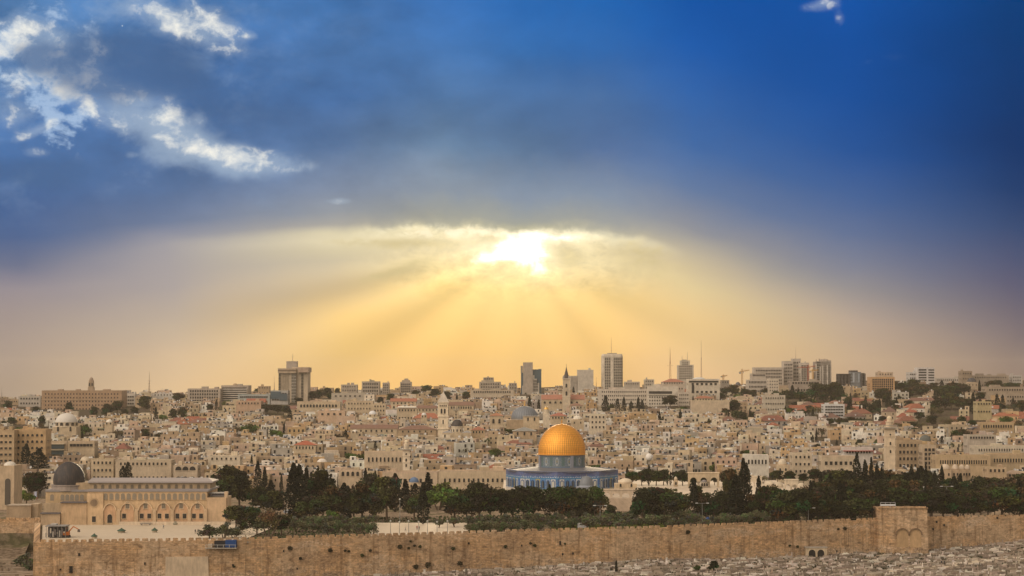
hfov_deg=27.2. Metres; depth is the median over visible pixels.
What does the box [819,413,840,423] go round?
tiled house
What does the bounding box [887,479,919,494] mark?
pine tree
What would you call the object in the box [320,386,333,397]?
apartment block
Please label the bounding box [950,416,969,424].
tiled house
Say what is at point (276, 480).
stone house
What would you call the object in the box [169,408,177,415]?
pine tree
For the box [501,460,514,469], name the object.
stone house
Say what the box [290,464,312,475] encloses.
stone house
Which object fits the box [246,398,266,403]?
tiled house
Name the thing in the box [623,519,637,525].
olive tree
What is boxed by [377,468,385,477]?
stone house
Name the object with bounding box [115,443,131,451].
tiled house
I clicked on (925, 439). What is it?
domed building
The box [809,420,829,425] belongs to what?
tiled house
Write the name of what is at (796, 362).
terraced hotel
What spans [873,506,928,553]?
gatehouse
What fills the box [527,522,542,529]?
olive tree
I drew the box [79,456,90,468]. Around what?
domed house
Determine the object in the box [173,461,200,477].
stone building
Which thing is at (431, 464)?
stone house
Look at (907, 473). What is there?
pine tree
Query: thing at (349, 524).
olive tree
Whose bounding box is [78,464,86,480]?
stone house
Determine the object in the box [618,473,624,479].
stone house
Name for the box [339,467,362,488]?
stone building
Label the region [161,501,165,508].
window
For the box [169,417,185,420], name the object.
tiled house
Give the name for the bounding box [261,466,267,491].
cypress tree
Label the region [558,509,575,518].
olive tree
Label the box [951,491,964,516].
cypress tree
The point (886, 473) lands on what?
pine tree
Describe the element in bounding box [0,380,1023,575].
ground
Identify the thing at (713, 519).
olive tree
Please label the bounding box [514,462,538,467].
stone house
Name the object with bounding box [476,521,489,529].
olive tree
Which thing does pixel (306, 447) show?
red roof building
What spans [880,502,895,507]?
railing
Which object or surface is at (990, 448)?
school building
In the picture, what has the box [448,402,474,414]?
long hall
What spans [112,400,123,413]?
pine tree
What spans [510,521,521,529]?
olive tree
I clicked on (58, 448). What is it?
restaurant building
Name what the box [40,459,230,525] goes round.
mosque
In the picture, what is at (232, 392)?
apartment block
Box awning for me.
[205,540,236,548]
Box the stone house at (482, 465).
[477,463,488,469]
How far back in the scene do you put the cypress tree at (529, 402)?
1945.36 m
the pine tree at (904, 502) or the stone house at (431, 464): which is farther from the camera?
the stone house at (431, 464)
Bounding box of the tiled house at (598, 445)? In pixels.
[586,441,603,449]
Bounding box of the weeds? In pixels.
[362,543,1023,575]
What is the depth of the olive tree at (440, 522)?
822.93 m
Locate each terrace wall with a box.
[471,568,511,571]
[832,568,864,570]
[907,558,964,566]
[965,558,1019,560]
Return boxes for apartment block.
[0,397,9,403]
[0,426,17,463]
[10,397,17,404]
[15,426,50,463]
[18,394,41,406]
[127,392,137,405]
[135,395,143,407]
[152,392,172,398]
[188,387,222,400]
[221,383,250,400]
[236,399,263,414]
[258,384,270,393]
[297,400,341,411]
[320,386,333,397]
[331,391,365,400]
[341,383,357,392]
[362,379,379,394]
[383,381,389,394]
[400,378,411,392]
[479,380,500,389]
[483,376,493,381]
[509,381,516,392]
[570,376,576,393]
[577,368,593,391]
[624,380,639,388]
[644,378,653,388]
[720,380,728,391]
[762,393,784,412]
[767,378,778,393]
[788,379,820,393]
[799,361,808,380]
[821,402,844,417]
[906,371,915,381]
[914,367,934,383]
[935,376,957,385]
[972,373,1008,386]
[1009,373,1021,383]
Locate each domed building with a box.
[409,477,419,494]
[571,415,583,430]
[614,478,636,488]
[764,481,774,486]
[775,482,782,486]
[776,459,788,482]
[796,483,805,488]
[920,435,932,444]
[939,464,950,479]
[951,464,958,479]
[959,464,965,481]
[965,465,970,484]
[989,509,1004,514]
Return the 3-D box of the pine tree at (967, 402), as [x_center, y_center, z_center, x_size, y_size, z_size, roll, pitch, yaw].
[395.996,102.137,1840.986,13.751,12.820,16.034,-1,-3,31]
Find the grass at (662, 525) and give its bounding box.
[552,523,664,529]
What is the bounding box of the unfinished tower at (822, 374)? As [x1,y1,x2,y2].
[813,359,830,384]
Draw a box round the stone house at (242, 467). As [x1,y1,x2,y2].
[234,465,246,471]
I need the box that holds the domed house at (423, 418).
[421,413,426,423]
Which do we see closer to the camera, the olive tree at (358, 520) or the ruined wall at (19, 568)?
the ruined wall at (19, 568)
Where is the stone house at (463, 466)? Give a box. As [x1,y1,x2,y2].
[454,462,476,469]
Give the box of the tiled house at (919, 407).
[909,403,924,417]
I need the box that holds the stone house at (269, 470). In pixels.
[254,465,278,476]
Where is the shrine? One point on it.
(561, 451)
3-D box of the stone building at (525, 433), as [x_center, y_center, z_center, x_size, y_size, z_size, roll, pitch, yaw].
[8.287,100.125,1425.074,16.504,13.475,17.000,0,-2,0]
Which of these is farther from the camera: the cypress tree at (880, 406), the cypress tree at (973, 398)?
the cypress tree at (880, 406)
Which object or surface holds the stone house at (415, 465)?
on the ground at (26, 538)
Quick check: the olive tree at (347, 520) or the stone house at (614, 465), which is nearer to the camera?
the olive tree at (347, 520)
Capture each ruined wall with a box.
[0,559,23,564]
[0,564,15,570]
[0,570,21,572]
[0,572,32,575]
[12,567,32,570]
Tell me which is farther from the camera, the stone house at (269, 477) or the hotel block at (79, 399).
the hotel block at (79, 399)
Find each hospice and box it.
[597,387,646,405]
[647,384,677,406]
[661,379,684,391]
[677,390,688,405]
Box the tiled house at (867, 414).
[847,409,871,418]
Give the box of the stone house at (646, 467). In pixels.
[635,465,657,470]
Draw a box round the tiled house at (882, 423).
[879,419,893,426]
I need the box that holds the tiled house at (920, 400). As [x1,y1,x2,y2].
[908,398,933,404]
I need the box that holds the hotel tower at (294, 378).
[278,357,311,402]
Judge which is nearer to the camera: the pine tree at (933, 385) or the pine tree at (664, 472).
the pine tree at (664, 472)
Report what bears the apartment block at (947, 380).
on the ground at (26, 538)
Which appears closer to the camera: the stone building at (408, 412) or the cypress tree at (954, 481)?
the cypress tree at (954, 481)
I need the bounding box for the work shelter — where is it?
[45,523,68,537]
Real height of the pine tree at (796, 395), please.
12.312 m
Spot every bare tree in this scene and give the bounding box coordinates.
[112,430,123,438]
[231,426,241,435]
[253,508,281,538]
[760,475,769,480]
[808,406,820,416]
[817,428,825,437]
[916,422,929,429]
[928,407,942,414]
[939,418,957,424]
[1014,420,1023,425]
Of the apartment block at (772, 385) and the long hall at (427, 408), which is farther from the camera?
the apartment block at (772, 385)
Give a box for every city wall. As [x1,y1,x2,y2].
[0,517,40,532]
[33,518,876,575]
[927,514,1023,549]
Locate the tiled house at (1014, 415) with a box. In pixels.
[992,411,1018,422]
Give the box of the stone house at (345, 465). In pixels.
[339,464,354,468]
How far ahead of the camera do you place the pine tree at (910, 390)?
2050.62 m
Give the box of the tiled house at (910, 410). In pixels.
[904,407,917,420]
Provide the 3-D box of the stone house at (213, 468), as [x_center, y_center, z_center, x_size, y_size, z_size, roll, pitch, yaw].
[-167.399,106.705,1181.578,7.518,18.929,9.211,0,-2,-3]
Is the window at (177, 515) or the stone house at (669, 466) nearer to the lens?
the window at (177, 515)
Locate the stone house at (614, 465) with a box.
[603,460,617,468]
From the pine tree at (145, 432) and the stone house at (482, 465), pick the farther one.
the pine tree at (145, 432)
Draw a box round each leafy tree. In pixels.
[22,490,35,503]
[80,424,91,435]
[159,414,167,420]
[239,423,259,432]
[269,429,278,434]
[276,431,284,436]
[326,510,339,519]
[343,453,358,458]
[419,482,457,506]
[426,490,447,509]
[444,491,463,498]
[445,487,459,505]
[489,448,504,456]
[504,428,514,434]
[709,465,714,470]
[740,450,748,453]
[783,407,794,412]
[999,416,1012,421]
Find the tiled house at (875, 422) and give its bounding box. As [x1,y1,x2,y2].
[873,421,901,426]
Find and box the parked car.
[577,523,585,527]
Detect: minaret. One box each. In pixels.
[401,437,411,469]
[453,406,458,419]
[881,415,897,470]
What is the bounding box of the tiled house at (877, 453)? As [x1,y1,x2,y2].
[873,450,881,458]
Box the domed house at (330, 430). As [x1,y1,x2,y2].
[325,425,334,436]
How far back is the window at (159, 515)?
841.81 m
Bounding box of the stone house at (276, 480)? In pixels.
[272,472,288,489]
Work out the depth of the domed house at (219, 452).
1260.96 m
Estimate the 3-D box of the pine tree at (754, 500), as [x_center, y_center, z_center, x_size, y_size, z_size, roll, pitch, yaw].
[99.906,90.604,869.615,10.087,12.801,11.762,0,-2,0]
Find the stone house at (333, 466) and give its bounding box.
[325,464,338,469]
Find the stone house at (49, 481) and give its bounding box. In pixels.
[44,474,53,488]
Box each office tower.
[521,362,541,394]
[601,345,622,388]
[677,354,693,387]
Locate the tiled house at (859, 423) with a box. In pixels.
[853,421,866,425]
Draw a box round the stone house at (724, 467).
[721,465,733,472]
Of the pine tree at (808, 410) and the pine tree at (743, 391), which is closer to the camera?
the pine tree at (808, 410)
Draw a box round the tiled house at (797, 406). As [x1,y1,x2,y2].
[788,405,819,413]
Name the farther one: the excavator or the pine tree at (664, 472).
the pine tree at (664, 472)
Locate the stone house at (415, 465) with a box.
[413,459,428,469]
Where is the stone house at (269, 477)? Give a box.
[248,474,271,487]
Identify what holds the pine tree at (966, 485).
on the ground at (26, 538)
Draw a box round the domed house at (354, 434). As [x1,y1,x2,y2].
[351,430,358,440]
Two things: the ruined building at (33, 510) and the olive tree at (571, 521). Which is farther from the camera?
the ruined building at (33, 510)
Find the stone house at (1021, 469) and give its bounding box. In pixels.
[1014,466,1023,472]
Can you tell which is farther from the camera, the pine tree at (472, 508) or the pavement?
the pavement
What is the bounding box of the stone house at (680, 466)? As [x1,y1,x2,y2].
[673,463,687,472]
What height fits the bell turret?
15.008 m
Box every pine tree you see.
[3,401,12,407]
[7,417,17,425]
[22,472,46,493]
[28,471,47,497]
[32,406,39,410]
[38,416,45,424]
[63,402,73,410]
[90,406,98,414]
[101,403,114,415]
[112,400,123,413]
[120,409,128,413]
[130,407,138,413]
[138,396,151,412]
[141,429,149,435]
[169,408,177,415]
[172,393,184,400]
[176,407,187,416]
[206,404,213,409]
[211,465,252,496]
[213,475,237,497]
[222,505,248,525]
[235,520,248,533]
[236,469,252,505]
[242,506,263,526]
[244,512,264,534]
[245,485,266,508]
[258,490,285,515]
[261,404,273,414]
[270,514,291,535]
[271,405,281,414]
[281,405,289,415]
[294,397,302,405]
[294,501,323,516]
[303,496,331,514]
[307,468,335,514]
[308,391,315,399]
[314,389,322,398]
[317,485,348,512]
[322,387,332,399]
[332,489,355,519]
[342,497,364,519]
[350,482,375,515]
[356,473,379,487]
[367,495,386,522]
[369,476,401,520]
[377,397,383,402]
[386,394,394,401]
[403,494,425,520]
[421,385,431,392]
[429,388,440,395]
[441,495,471,517]
[444,391,451,398]
[459,480,496,516]
[459,489,472,516]
[460,496,478,516]
[462,391,469,398]
[478,487,504,514]
[491,490,507,515]
[497,488,526,517]
[506,485,537,518]
[513,485,552,520]
[545,486,581,513]
[556,485,589,517]
[573,487,591,516]
[585,486,609,515]
[605,504,616,514]
[625,471,640,481]
[629,487,658,518]
[636,471,647,484]
[639,468,654,485]
[644,486,666,514]
[650,471,662,485]
[656,487,679,515]
[658,469,669,484]
[663,395,677,406]
[665,492,690,519]
[671,472,683,479]
[675,469,686,484]
[689,485,702,508]
[694,492,717,517]
[702,496,724,517]
[707,490,731,513]
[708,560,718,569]
[720,408,731,416]
[721,468,738,491]
[722,385,739,395]
[729,399,742,410]
[730,410,741,419]
[737,412,747,419]
[738,388,749,395]
[745,494,766,519]
[748,390,756,396]
[757,484,777,520]
[761,487,784,520]
[765,490,800,513]
[765,498,796,520]
[771,470,783,481]
[779,390,794,402]
[782,471,791,484]
[784,470,795,478]
[787,487,820,519]
[792,391,809,399]
[798,473,808,482]
[800,481,831,491]
[802,494,823,521]
[805,382,828,402]
[805,405,813,415]
[807,468,819,480]
[817,392,829,402]
[822,469,844,481]
[826,418,833,425]
[826,490,851,501]
[827,381,843,400]
[832,388,847,400]
[834,418,845,423]
[835,501,855,520]
[838,468,857,480]
[842,417,855,422]
[842,478,866,493]
[843,397,851,403]
[843,498,874,517]
[848,492,864,518]
[859,400,869,408]
[859,490,885,517]
[865,470,894,480]
[867,404,880,414]
[870,487,892,504]
[871,399,878,411]
[876,388,891,398]
[878,416,886,420]
[882,394,891,402]
[883,487,911,505]
[885,474,903,481]
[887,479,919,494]
[893,470,915,480]
[897,382,905,388]
[897,493,912,505]
[897,499,910,505]
[898,387,914,396]
[903,379,919,387]
[904,400,913,405]
[908,421,917,426]
[909,384,930,396]
[909,480,932,496]
[909,491,930,509]
[914,412,924,421]
[915,468,940,483]
[915,488,940,516]
[922,481,940,487]
[925,415,937,425]
[926,382,939,389]
[927,487,958,516]
[929,399,939,407]
[931,484,957,493]
[933,396,950,409]
[935,503,950,515]
[936,385,958,394]
[939,478,961,486]
[941,393,959,409]
[946,382,966,393]
[947,494,971,515]
[950,430,958,436]
[954,397,966,407]
[957,416,966,422]
[957,429,969,435]
[958,480,977,490]
[960,399,970,407]
[960,503,976,514]
[961,383,970,394]
[968,420,976,424]
[968,475,993,489]
[971,493,992,514]
[973,498,991,514]
[975,392,985,399]
[977,490,996,514]
[985,477,1006,484]
[986,381,996,386]
[987,498,1000,514]
[988,486,1023,514]
[994,380,1003,386]
[1000,473,1023,486]
[1001,504,1015,514]
[1003,382,1014,386]
[1012,400,1023,410]
[1016,495,1023,511]
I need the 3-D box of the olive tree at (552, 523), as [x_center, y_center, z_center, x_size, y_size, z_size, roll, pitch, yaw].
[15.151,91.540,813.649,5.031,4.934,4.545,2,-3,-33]
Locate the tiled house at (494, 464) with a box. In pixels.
[489,463,504,469]
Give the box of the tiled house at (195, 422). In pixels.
[189,418,206,426]
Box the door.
[107,514,112,523]
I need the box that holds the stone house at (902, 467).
[895,465,909,469]
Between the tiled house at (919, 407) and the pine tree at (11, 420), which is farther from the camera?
the pine tree at (11, 420)
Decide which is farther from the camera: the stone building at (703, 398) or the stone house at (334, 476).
the stone building at (703, 398)
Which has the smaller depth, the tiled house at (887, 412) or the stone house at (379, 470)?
the stone house at (379, 470)
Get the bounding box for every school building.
[318,409,345,422]
[337,414,355,422]
[346,398,373,414]
[373,402,386,414]
[930,454,990,478]
[969,443,1023,453]
[984,450,1023,470]
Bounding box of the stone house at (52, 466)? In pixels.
[40,464,58,470]
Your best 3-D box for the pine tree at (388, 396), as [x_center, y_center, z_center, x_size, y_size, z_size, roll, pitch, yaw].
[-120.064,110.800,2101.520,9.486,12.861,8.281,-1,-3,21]
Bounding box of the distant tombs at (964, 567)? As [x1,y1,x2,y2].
[244,539,1023,575]
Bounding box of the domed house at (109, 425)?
[105,419,113,431]
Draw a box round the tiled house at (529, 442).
[503,439,532,445]
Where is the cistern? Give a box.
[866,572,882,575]
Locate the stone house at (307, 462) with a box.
[300,458,323,468]
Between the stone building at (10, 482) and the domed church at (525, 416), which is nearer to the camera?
the stone building at (10, 482)
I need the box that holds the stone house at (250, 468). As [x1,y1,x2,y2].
[247,463,253,474]
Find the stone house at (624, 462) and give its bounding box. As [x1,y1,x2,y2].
[611,456,633,469]
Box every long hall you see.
[350,425,398,437]
[397,425,436,436]
[417,405,436,413]
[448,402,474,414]
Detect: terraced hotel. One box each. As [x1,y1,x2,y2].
[746,380,766,391]
[750,373,765,379]
[752,367,783,384]
[781,361,792,384]
[791,358,800,380]
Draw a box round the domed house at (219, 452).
[215,450,224,454]
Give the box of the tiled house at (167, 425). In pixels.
[160,424,175,426]
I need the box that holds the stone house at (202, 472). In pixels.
[201,467,209,477]
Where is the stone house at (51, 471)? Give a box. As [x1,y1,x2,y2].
[39,469,54,473]
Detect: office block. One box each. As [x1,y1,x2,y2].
[238,394,270,403]
[271,390,289,404]
[686,377,719,399]
[867,377,894,391]
[875,371,892,376]
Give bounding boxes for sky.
[0,0,1023,398]
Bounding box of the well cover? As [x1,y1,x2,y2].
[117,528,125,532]
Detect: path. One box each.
[0,543,28,564]
[889,558,1018,571]
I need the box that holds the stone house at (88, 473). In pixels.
[87,467,90,478]
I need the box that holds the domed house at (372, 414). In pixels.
[368,411,376,417]
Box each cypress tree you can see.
[20,443,33,467]
[30,448,49,468]
[119,466,126,477]
[123,462,132,477]
[153,407,157,420]
[253,461,261,486]
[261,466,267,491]
[266,480,275,499]
[279,474,283,490]
[282,462,302,517]
[286,408,292,419]
[288,464,308,519]
[301,467,309,500]
[339,482,356,519]
[390,473,402,511]
[400,479,410,510]
[410,483,422,499]
[416,482,431,523]
[424,472,432,507]
[528,396,531,407]
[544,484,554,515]
[601,395,608,411]
[615,398,621,410]
[620,397,626,410]
[628,401,632,411]
[636,397,640,410]
[688,478,700,512]
[726,475,746,522]
[738,458,750,512]
[742,462,752,503]
[755,475,761,514]
[808,480,812,519]
[818,471,822,481]
[827,473,832,481]
[835,480,842,518]
[840,483,847,518]
[852,452,861,482]
[861,459,869,482]
[868,457,873,485]
[874,463,879,480]
[878,398,881,413]
[879,466,884,479]
[884,394,891,407]
[908,466,914,480]
[915,467,919,480]
[919,466,927,480]
[923,464,928,483]
[932,471,936,482]
[938,465,943,483]
[949,476,959,512]
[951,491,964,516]
[957,473,963,486]
[969,392,975,413]
[970,480,976,490]
[994,394,999,402]
[1000,395,1005,404]
[1011,490,1021,515]
[1016,479,1022,493]
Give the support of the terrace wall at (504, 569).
on the ground at (26, 538)
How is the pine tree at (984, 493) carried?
on the ground at (26, 538)
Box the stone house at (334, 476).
[329,473,337,487]
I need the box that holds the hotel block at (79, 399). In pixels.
[41,389,126,409]
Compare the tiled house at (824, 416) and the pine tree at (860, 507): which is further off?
the tiled house at (824, 416)
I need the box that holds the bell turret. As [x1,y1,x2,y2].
[543,407,549,427]
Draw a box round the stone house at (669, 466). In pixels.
[658,463,672,475]
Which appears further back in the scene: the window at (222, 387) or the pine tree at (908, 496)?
the window at (222, 387)
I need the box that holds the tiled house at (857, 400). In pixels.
[852,398,873,403]
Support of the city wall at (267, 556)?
on the ground at (26, 538)
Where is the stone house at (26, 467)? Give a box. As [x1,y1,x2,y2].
[22,464,38,472]
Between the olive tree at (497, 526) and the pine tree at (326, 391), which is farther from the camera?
the pine tree at (326, 391)
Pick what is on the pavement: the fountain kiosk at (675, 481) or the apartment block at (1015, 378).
the fountain kiosk at (675, 481)
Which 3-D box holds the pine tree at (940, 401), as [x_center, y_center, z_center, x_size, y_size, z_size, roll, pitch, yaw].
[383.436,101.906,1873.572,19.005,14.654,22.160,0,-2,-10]
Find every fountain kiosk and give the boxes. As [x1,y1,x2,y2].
[673,477,677,486]
[700,480,707,487]
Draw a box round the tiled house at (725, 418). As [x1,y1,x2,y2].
[718,416,734,422]
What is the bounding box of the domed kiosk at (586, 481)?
[577,474,593,488]
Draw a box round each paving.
[42,519,271,541]
[369,523,467,535]
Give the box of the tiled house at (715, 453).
[711,448,733,455]
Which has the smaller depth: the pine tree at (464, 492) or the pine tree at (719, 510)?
the pine tree at (719, 510)
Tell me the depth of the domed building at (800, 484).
1021.38 m
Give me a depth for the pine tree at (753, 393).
2128.76 m
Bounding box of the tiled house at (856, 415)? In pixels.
[843,412,865,422]
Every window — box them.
[50,494,54,500]
[58,393,117,394]
[60,494,64,500]
[65,494,69,500]
[74,494,78,500]
[109,493,113,499]
[125,501,129,508]
[126,493,130,499]
[132,493,136,499]
[138,493,142,499]
[139,513,143,518]
[143,501,147,508]
[147,513,151,518]
[149,493,153,499]
[155,493,159,499]
[157,513,161,518]
[161,493,165,499]
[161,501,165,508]
[172,493,176,499]
[175,513,179,518]
[178,493,182,499]
[179,501,183,508]
[182,513,186,518]
[184,493,188,499]
[195,493,199,499]
[201,493,205,499]
[222,387,245,388]
[520,479,524,486]
[525,479,529,486]
[536,479,539,487]
[541,479,544,488]
[546,479,549,488]
[551,479,554,486]
[560,479,563,486]
[565,479,569,487]
[571,479,574,486]
[605,375,622,388]
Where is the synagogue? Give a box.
[52,413,80,435]
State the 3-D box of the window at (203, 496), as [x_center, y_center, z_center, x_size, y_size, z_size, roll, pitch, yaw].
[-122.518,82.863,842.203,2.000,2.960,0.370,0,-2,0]
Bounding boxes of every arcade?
[602,489,636,497]
[687,472,719,486]
[750,476,761,486]
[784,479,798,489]
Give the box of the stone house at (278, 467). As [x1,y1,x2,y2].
[268,465,289,474]
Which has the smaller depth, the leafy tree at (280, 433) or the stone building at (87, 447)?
the stone building at (87, 447)
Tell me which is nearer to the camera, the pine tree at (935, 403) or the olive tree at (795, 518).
the olive tree at (795, 518)
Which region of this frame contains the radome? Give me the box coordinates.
[646,453,652,464]
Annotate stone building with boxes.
[0,461,21,509]
[68,438,97,457]
[91,455,116,477]
[115,456,174,477]
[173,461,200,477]
[205,470,219,477]
[208,451,242,466]
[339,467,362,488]
[364,447,402,470]
[382,467,437,488]
[390,398,416,405]
[397,406,417,420]
[438,466,505,488]
[470,389,513,399]
[471,426,485,439]
[489,413,503,430]
[512,427,535,440]
[550,413,566,424]
[569,403,582,413]
[589,411,605,435]
[690,400,728,414]
[694,396,713,399]
[743,454,768,479]
[789,449,811,488]
[818,455,854,481]
[841,447,873,469]
[895,436,921,469]
[918,442,935,469]
[945,424,964,436]
[958,370,971,383]
[963,431,995,452]
[973,400,991,419]
[977,420,1013,432]
[981,385,1023,399]
[982,464,1006,479]
[1000,394,1023,404]
[1007,470,1020,479]
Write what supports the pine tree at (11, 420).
on the ground at (26, 538)
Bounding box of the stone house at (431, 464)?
[424,460,445,469]
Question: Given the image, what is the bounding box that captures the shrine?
[506,417,618,489]
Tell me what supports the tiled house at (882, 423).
on the ground at (26, 538)
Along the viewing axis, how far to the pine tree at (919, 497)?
892.03 m
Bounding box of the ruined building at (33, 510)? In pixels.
[6,503,41,519]
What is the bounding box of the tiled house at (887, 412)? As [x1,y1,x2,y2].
[881,408,896,419]
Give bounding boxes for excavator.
[62,526,79,537]
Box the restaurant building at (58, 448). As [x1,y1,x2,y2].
[51,441,67,455]
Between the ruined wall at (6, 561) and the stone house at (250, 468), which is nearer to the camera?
the ruined wall at (6, 561)
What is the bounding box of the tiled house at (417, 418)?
[413,413,437,423]
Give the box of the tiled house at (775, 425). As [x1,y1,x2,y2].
[766,422,778,428]
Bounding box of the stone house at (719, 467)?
[717,464,738,478]
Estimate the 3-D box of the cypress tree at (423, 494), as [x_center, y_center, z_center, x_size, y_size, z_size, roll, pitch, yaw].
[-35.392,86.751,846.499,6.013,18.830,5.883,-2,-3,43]
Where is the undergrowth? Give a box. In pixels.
[240,511,872,538]
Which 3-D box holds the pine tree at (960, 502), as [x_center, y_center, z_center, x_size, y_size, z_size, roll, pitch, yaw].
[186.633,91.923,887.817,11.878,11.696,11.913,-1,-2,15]
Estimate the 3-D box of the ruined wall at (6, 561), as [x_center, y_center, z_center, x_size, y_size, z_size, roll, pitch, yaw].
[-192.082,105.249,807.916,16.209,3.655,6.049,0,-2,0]
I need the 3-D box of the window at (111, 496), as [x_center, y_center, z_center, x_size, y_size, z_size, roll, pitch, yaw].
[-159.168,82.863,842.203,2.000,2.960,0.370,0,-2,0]
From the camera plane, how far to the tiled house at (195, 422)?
1619.90 m
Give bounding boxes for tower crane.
[739,369,746,384]
[798,365,815,380]
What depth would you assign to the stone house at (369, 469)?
1178.34 m
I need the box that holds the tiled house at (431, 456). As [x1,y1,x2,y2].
[423,454,444,458]
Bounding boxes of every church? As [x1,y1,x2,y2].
[442,419,471,437]
[506,401,538,428]
[541,367,584,412]
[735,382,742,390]
[965,378,977,392]
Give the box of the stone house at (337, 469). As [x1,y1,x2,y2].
[335,467,346,472]
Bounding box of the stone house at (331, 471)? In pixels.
[324,468,334,472]
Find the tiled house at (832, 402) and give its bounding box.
[827,400,841,403]
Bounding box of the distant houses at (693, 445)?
[0,380,1023,474]
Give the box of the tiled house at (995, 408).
[992,405,999,412]
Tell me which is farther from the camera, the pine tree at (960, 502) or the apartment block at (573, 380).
the apartment block at (573, 380)
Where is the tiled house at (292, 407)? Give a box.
[284,406,296,414]
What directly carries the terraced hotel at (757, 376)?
on the ground at (26, 538)
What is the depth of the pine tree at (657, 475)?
1049.26 m
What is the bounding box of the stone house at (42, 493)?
[33,482,46,495]
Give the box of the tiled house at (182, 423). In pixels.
[178,421,189,429]
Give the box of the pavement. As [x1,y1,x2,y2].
[503,480,793,509]
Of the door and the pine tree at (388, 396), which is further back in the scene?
the pine tree at (388, 396)
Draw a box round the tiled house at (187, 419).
[181,417,192,421]
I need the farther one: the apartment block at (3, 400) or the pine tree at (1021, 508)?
the apartment block at (3, 400)
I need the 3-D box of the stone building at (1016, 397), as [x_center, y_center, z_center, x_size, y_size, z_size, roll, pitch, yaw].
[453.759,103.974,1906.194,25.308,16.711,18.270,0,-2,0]
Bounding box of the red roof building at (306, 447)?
[294,441,317,454]
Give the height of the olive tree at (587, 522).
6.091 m
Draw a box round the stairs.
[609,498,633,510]
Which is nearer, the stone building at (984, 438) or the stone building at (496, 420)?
the stone building at (984, 438)
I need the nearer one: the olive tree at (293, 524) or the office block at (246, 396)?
the olive tree at (293, 524)
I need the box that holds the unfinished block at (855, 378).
[836,370,865,386]
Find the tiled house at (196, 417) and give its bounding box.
[186,416,209,419]
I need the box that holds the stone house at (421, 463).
[419,458,427,466]
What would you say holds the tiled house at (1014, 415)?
on the ground at (26, 538)
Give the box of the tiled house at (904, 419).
[894,416,916,426]
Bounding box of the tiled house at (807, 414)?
[792,408,814,415]
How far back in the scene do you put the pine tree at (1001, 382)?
2284.37 m
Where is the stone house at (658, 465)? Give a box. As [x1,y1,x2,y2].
[651,463,664,467]
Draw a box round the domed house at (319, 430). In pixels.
[315,427,323,437]
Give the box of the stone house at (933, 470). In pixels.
[929,468,939,478]
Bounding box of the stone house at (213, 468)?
[204,462,216,477]
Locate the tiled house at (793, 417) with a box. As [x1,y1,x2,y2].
[788,416,798,425]
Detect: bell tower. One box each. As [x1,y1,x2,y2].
[88,377,94,389]
[437,392,448,436]
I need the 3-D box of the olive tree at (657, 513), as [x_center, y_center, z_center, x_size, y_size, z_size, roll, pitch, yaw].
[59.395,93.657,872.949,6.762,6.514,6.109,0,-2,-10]
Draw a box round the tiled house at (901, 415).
[896,413,909,418]
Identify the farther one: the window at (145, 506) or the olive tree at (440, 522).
the window at (145, 506)
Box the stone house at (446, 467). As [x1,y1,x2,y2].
[433,465,453,470]
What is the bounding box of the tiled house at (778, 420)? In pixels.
[754,415,786,429]
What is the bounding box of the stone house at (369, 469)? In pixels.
[365,466,377,475]
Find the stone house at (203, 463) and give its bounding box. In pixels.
[194,461,206,471]
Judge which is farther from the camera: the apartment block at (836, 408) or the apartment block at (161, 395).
the apartment block at (161, 395)
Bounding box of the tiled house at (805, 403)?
[797,401,815,404]
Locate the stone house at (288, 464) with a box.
[285,460,301,469]
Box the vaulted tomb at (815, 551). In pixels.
[804,546,827,556]
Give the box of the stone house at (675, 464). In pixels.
[663,462,680,468]
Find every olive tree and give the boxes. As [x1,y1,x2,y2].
[13,552,30,566]
[21,558,32,570]
[25,561,32,570]
[197,524,216,538]
[215,521,233,537]
[228,526,241,537]
[289,520,300,531]
[295,520,312,531]
[298,516,309,522]
[307,522,317,532]
[313,515,327,524]
[316,522,326,530]
[322,524,336,534]
[326,515,339,521]
[327,519,348,532]
[341,516,352,523]
[342,522,354,531]
[350,523,365,534]
[351,517,364,523]
[361,515,369,523]
[365,522,378,533]
[366,514,378,522]
[432,519,443,526]
[448,517,461,526]
[463,524,478,530]
[464,515,474,523]
[474,514,484,521]
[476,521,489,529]
[482,514,492,520]
[490,517,501,523]
[490,521,507,531]
[500,514,510,521]
[500,522,511,531]
[507,515,520,522]
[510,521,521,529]
[518,519,531,529]
[522,512,531,520]
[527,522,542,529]
[530,514,545,522]
[534,513,545,522]
[544,514,560,521]
[544,520,555,528]
[554,520,566,528]
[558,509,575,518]
[562,517,579,527]
[571,508,583,517]
[573,516,584,523]
[580,518,594,526]
[583,512,591,518]
[584,508,602,515]
[585,516,598,526]
[595,515,608,525]
[603,517,615,525]
[606,512,622,520]
[614,518,627,527]
[617,513,630,520]
[623,510,633,518]
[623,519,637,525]
[628,517,644,525]
[638,516,655,525]
[649,515,660,525]
[650,511,662,515]
[659,514,672,524]
[665,518,676,526]
[667,512,681,517]
[675,509,692,518]
[676,518,687,524]
[683,515,697,525]
[687,512,703,523]
[701,518,711,524]
[709,516,719,524]
[715,514,731,523]
[719,512,733,520]
[734,514,745,521]
[742,512,753,522]
[752,510,766,521]
[760,512,775,521]
[775,514,793,520]
[789,513,800,520]
[816,512,829,519]
[832,511,850,518]

